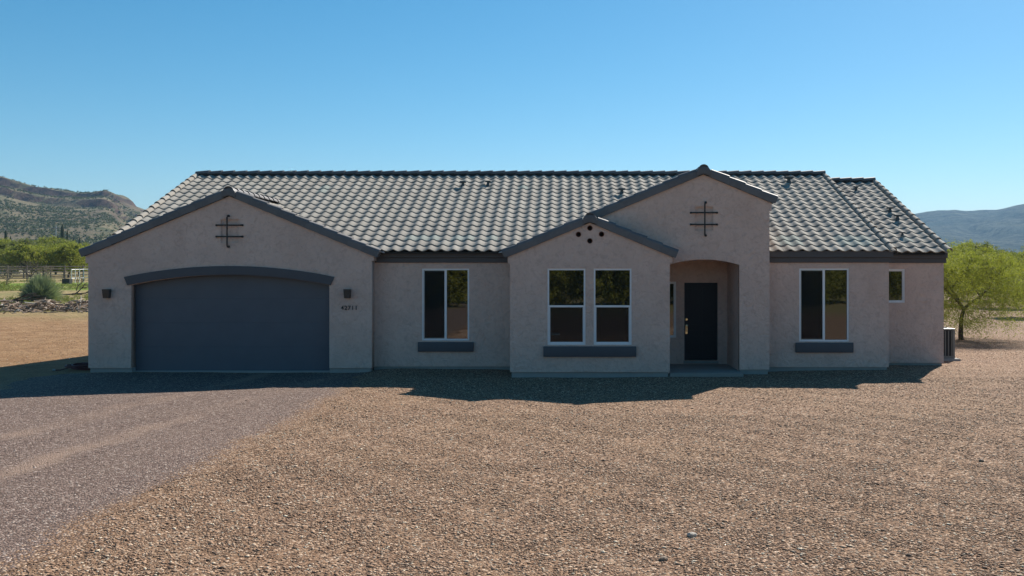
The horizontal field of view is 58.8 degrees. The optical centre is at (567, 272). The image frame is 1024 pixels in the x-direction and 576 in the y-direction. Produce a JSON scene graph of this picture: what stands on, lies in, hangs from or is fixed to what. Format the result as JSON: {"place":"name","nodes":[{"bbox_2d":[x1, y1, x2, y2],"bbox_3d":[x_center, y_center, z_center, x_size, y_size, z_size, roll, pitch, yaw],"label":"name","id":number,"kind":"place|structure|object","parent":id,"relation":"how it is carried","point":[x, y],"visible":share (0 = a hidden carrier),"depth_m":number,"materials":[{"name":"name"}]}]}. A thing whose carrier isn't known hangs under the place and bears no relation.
{"place":"outdoors","nodes":[
{"label":"outdoors","id":0,"kind":"place"},
{"bbox_2d":[0,176,144,244],"bbox_3d":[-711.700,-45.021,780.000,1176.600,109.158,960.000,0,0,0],"label":"hill","id":1,"kind":"structure","parent":0,"point":[21,197],"depth_m":688.39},
{"bbox_2d":[0,176,140,243],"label":"hill scrub","id":2,"kind":"object","parent":1,"relation":"on","point":[10,226],"visible":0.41,"depth_m":551.98,"materials":[{"name":"green plant"}]},
{"bbox_2d":[0,370,382,575],"bbox_3d":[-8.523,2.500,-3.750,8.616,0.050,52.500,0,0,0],"label":"driveway","id":3,"kind":"structure","parent":0,"point":[191,391],"depth_m":14.02,"materials":[{"name":"grey gravel"}]},
{"bbox_2d":[0,270,1023,575],"bbox_3d":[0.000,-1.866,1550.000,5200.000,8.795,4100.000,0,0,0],"label":"ground","id":4,"kind":"structure","parent":0,"point":[66,330],"depth_m":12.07,"materials":[{"name":"brown gravel"}]},
{"bbox_2d":[0,230,11,240],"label":"saguaro","id":5,"kind":"object","parent":4,"relation":"on","point":[5,234],"visible":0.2,"depth_m":184.84,"materials":[{"name":"green plant"}]},
{"bbox_2d":[0,237,14,244],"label":"desert tree","id":6,"kind":"object","parent":4,"relation":"on","point":[2,240],"visible":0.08,"depth_m":150.13,"materials":[{"name":"green plant"}]},
{"bbox_2d":[0,241,21,271],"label":"desert tree","id":7,"kind":"object","parent":4,"relation":"on","point":[3,245],"visible":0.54,"depth_m":118.72,"materials":[{"name":"green plant"}]},
{"bbox_2d":[0,266,26,284],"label":"bare tree","id":8,"kind":"object","parent":4,"relation":"on","point":[8,273],"visible":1,"depth_m":87.60,"materials":[{"name":"brown wood"}]},
{"bbox_2d":[8,259,41,281],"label":"bare tree","id":9,"kind":"object","parent":4,"relation":"on","point":[31,267],"visible":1,"depth_m":90.21,"materials":[{"name":"brown wood"}]},
{"bbox_2d":[0,242,51,277],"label":"desert tree","id":10,"kind":"object","parent":4,"relation":"on","point":[21,252],"visible":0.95,"depth_m":113.05,"materials":[{"name":"green plant"}]},
{"bbox_2d":[7,238,51,262],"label":"desert tree","id":11,"kind":"object","parent":4,"relation":"on","point":[27,241],"visible":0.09,"depth_m":148.48,"materials":[{"name":"green plant"}]},
{"bbox_2d":[12,292,47,301],"bbox_3d":[-33.804,1.739,56.000,3.158,0.926,0.896,-6,0,0],"label":"fallen branch","id":12,"kind":"object","parent":4,"relation":"on","point":[18,299],"visible":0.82,"depth_m":55.88,"materials":[{"name":"brown wood"}]},
{"bbox_2d":[15,272,65,300],"bbox_3d":[-35.037,0.925,59.960,2.929,2.011,2.790,0,0,31],"label":"shrub","id":13,"kind":"object","parent":4,"relation":"on","point":[40,286],"visible":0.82,"depth_m":59.64,"materials":[{"name":"green plant"}]},
{"bbox_2d":[30,264,55,278],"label":"bare tree","id":14,"kind":"object","parent":4,"relation":"on","point":[48,268],"visible":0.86,"depth_m":92.81,"materials":[{"name":"brown wood"}]},
{"bbox_2d":[24,243,62,273],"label":"desert tree","id":15,"kind":"object","parent":4,"relation":"on","point":[47,247],"visible":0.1,"depth_m":121.66,"materials":[{"name":"green plant"}]},
{"bbox_2d":[0,296,87,312],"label":"rocks","id":16,"kind":"object","parent":4,"relation":"on","point":[42,305],"visible":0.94,"depth_m":49.28,"materials":[{"name":"grey stone"}]},
{"bbox_2d":[0,278,87,303],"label":"weeds","id":17,"kind":"object","parent":4,"relation":"on","point":[4,286],"visible":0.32,"depth_m":77.29,"materials":[{"name":"green plant"}]},
{"bbox_2d":[0,264,87,280],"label":"corral fence","id":18,"kind":"object","parent":4,"relation":"on","point":[64,269],"visible":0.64,"depth_m":101.08,"materials":[{"name":"wood"}]},
{"bbox_2d":[35,235,65,244],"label":"desert tree","id":19,"kind":"object","parent":4,"relation":"on","point":[51,239],"visible":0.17,"depth_m":156.38,"materials":[{"name":"green plant"}]},
{"bbox_2d":[36,239,76,273],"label":"desert tree","id":20,"kind":"object","parent":4,"relation":"on","point":[61,241],"visible":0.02,"depth_m":129.75,"materials":[{"name":"green plant"}]},
{"bbox_2d":[57,224,68,239],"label":"saguaro","id":21,"kind":"object","parent":4,"relation":"on","point":[62,232],"visible":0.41,"depth_m":169.86,"materials":[{"name":"green plant"}]},
{"bbox_2d":[44,240,87,276],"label":"desert tree","id":22,"kind":"object","parent":4,"relation":"on","point":[67,252],"visible":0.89,"depth_m":115.04,"materials":[{"name":"green plant"}]},
{"bbox_2d":[62,279,71,283],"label":"water trough","id":23,"kind":"object","parent":4,"relation":"on","point":[67,281],"visible":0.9,"depth_m":91.70,"materials":[{"name":"black metal"}]},
{"bbox_2d":[52,362,89,370],"bbox_3d":[-12.614,2.409,23.482,1.001,0.187,0.874,0,0,0],"label":"garden hose","id":24,"kind":"object","parent":4,"relation":"on","point":[79,366],"visible":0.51,"depth_m":23.24,"materials":[{"name":"rubber"}]},
{"bbox_2d":[57,241,89,275],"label":"desert tree","id":25,"kind":"object","parent":4,"relation":"on","point":[85,264],"visible":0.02,"depth_m":123.58,"materials":[{"name":"green plant"}]},
{"bbox_2d":[62,282,87,294],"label":"fallen branch","id":26,"kind":"object","parent":4,"relation":"on","point":[78,291],"visible":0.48,"depth_m":67.97,"materials":[{"name":"brown wood"}]},
{"bbox_2d":[71,268,87,282],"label":"pipe pen","id":27,"kind":"object","parent":4,"relation":"on","point":[83,269],"visible":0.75,"depth_m":94.97,"materials":[{"name":"metal"}]},
{"bbox_2d":[74,276,85,290],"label":"snag","id":28,"kind":"object","parent":4,"relation":"on","point":[78,281],"visible":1,"depth_m":74.96,"materials":[{"name":"brown wood"}]},
{"bbox_2d":[79,164,952,377],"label":"house","id":29,"kind":"structure","parent":4,"relation":"on","point":[703,270],"depth_m":22.89,"materials":[{"name":"paint"}]},
{"bbox_2d":[136,275,329,370],"bbox_3d":[-8.435,1.185,22.907,5.110,2.599,0.045,0,0,0],"label":"garage door","id":30,"kind":"structure","parent":29,"relation":"in","point":[209,322],"depth_m":22.89,"materials":[{"name":"metal"}]},
{"bbox_2d":[418,268,473,351],"bbox_3d":[-3.099,0.951,23.035,1.413,2.108,0.170,0,0,0],"label":"window","id":31,"kind":"structure","parent":29,"relation":"in","point":[445,291],"depth_m":23.07,"materials":[{"name":"clear glass"}]},
{"bbox_2d":[547,268,585,344],"bbox_3d":[-0.037,0.817,21.769,0.913,1.829,0.082,0,0,0],"label":"window","id":32,"kind":"structure","parent":29,"relation":"in","point":[566,287],"depth_m":21.76,"materials":[{"name":"clear glass"}]},
{"bbox_2d":[594,268,631,344],"bbox_3d":[1.069,0.817,21.769,0.910,1.829,0.082,0,0,0],"label":"window","id":33,"kind":"structure","parent":29,"relation":"in","point":[612,286],"depth_m":21.76,"materials":[{"name":"clear glass"}]},
{"bbox_2d":[670,282,675,337],"bbox_3d":[2.671,0.982,24.059,0.383,1.485,0.082,0,0,0],"label":"window","id":34,"kind":"structure","parent":29,"relation":"in","point":[672,284],"depth_m":24.06,"materials":[{"name":"clear glass"}]},
{"bbox_2d":[684,283,718,362],"bbox_3d":[3.522,1.337,24.045,0.923,2.135,0.150,0,0,0],"label":"front door","id":35,"kind":"structure","parent":29,"relation":"in","point":[700,299],"depth_m":24.04,"materials":[{"name":"black paint"}]},
{"bbox_2d":[795,268,853,352],"bbox_3d":[6.455,0.955,22.875,1.450,2.120,0.170,0,0,0],"label":"window","id":36,"kind":"structure","parent":29,"relation":"in","point":[823,292],"depth_m":22.91,"materials":[{"name":"clear glass"}]},
{"bbox_2d":[889,269,904,302],"bbox_3d":[8.594,0.351,23.999,0.608,0.892,0.082,0,0,0],"label":"window","id":37,"kind":"structure","parent":29,"relation":"in","point":[896,276],"depth_m":24.00,"materials":[{"name":"glass"}]},
{"bbox_2d":[659,556,667,560],"bbox_3d":[0.837,2.504,7.930,0.079,0.044,0.055,0,0,0],"label":"stone","id":38,"kind":"object","parent":4,"relation":"on","point":[662,558],"visible":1,"depth_m":7.91,"materials":[{"name":"grey stone"}]},
{"bbox_2d":[686,532,696,536],"bbox_3d":[1.181,2.505,8.658,0.100,0.057,0.075,0,0,0],"label":"stone","id":39,"kind":"object","parent":4,"relation":"on","point":[692,534],"visible":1,"depth_m":8.63,"materials":[{"name":"grey stone"}]},
{"bbox_2d":[944,327,960,360],"bbox_3d":[10.420,2.022,25.750,1.040,0.988,1.000,0,0,0],"label":"air conditioner","id":40,"kind":"object","parent":4,"relation":"on","point":[949,344],"visible":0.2,"depth_m":25.35,"materials":[{"name":"metal"}]},
{"bbox_2d":[943,239,976,255],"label":"desert tree","id":41,"kind":"object","parent":4,"relation":"on","point":[963,244],"visible":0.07,"depth_m":124.09,"materials":[{"name":"green plant"}]},
{"bbox_2d":[946,253,974,304],"bbox_3d":[26.402,0.469,62.022,4.899,3.797,5.144,0,0,-23],"label":"desert tree","id":42,"kind":"object","parent":4,"relation":"on","point":[958,284],"visible":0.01,"depth_m":61.66,"materials":[{"name":"green plant"}]},
{"bbox_2d":[944,238,1023,339],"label":"palo verde","id":43,"kind":"object","parent":4,"relation":"on","point":[988,268],"visible":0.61,"depth_m":32.26,"materials":[{"name":"green plant"}]},
{"bbox_2d":[954,241,1017,258],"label":"desert tree","id":44,"kind":"object","parent":4,"relation":"on","point":[984,246],"visible":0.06,"depth_m":108.46,"materials":[{"name":"green plant"}]},
{"bbox_2d":[974,256,1023,306],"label":"desert tree","id":45,"kind":"object","parent":4,"relation":"on","point":[994,272],"visible":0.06,"depth_m":57.37,"materials":[{"name":"green plant"}]},
{"bbox_2d":[983,267,1023,314],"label":"desert tree","id":46,"kind":"object","parent":4,"relation":"on","point":[1014,290],"visible":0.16,"depth_m":46.81,"materials":[{"name":"green plant"}]},
{"bbox_2d":[999,251,1023,262],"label":"desert tree","id":47,"kind":"object","parent":4,"relation":"on","point":[1015,255],"visible":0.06,"depth_m":94.77,"materials":[{"name":"green plant"}]},
{"bbox_2d":[1015,246,1023,257],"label":"desert tree","id":48,"kind":"object","parent":4,"relation":"on","point":[1020,255],"visible":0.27,"depth_m":105.94,"materials":[{"name":"green plant"}]},
{"bbox_2d":[0,0,1023,213],"label":"sky","id":49,"kind":"structure","parent":0,"point":[132,99],"materials":[{"name":"blue"}]},
{"bbox_2d":[915,204,1023,252],"bbox_3d":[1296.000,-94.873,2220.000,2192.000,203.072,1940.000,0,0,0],"label":"mountain","id":50,"kind":"structure","parent":0,"point":[1003,228],"depth_m":2092.45,"materials":[{"name":"blue stone"}]}
]}

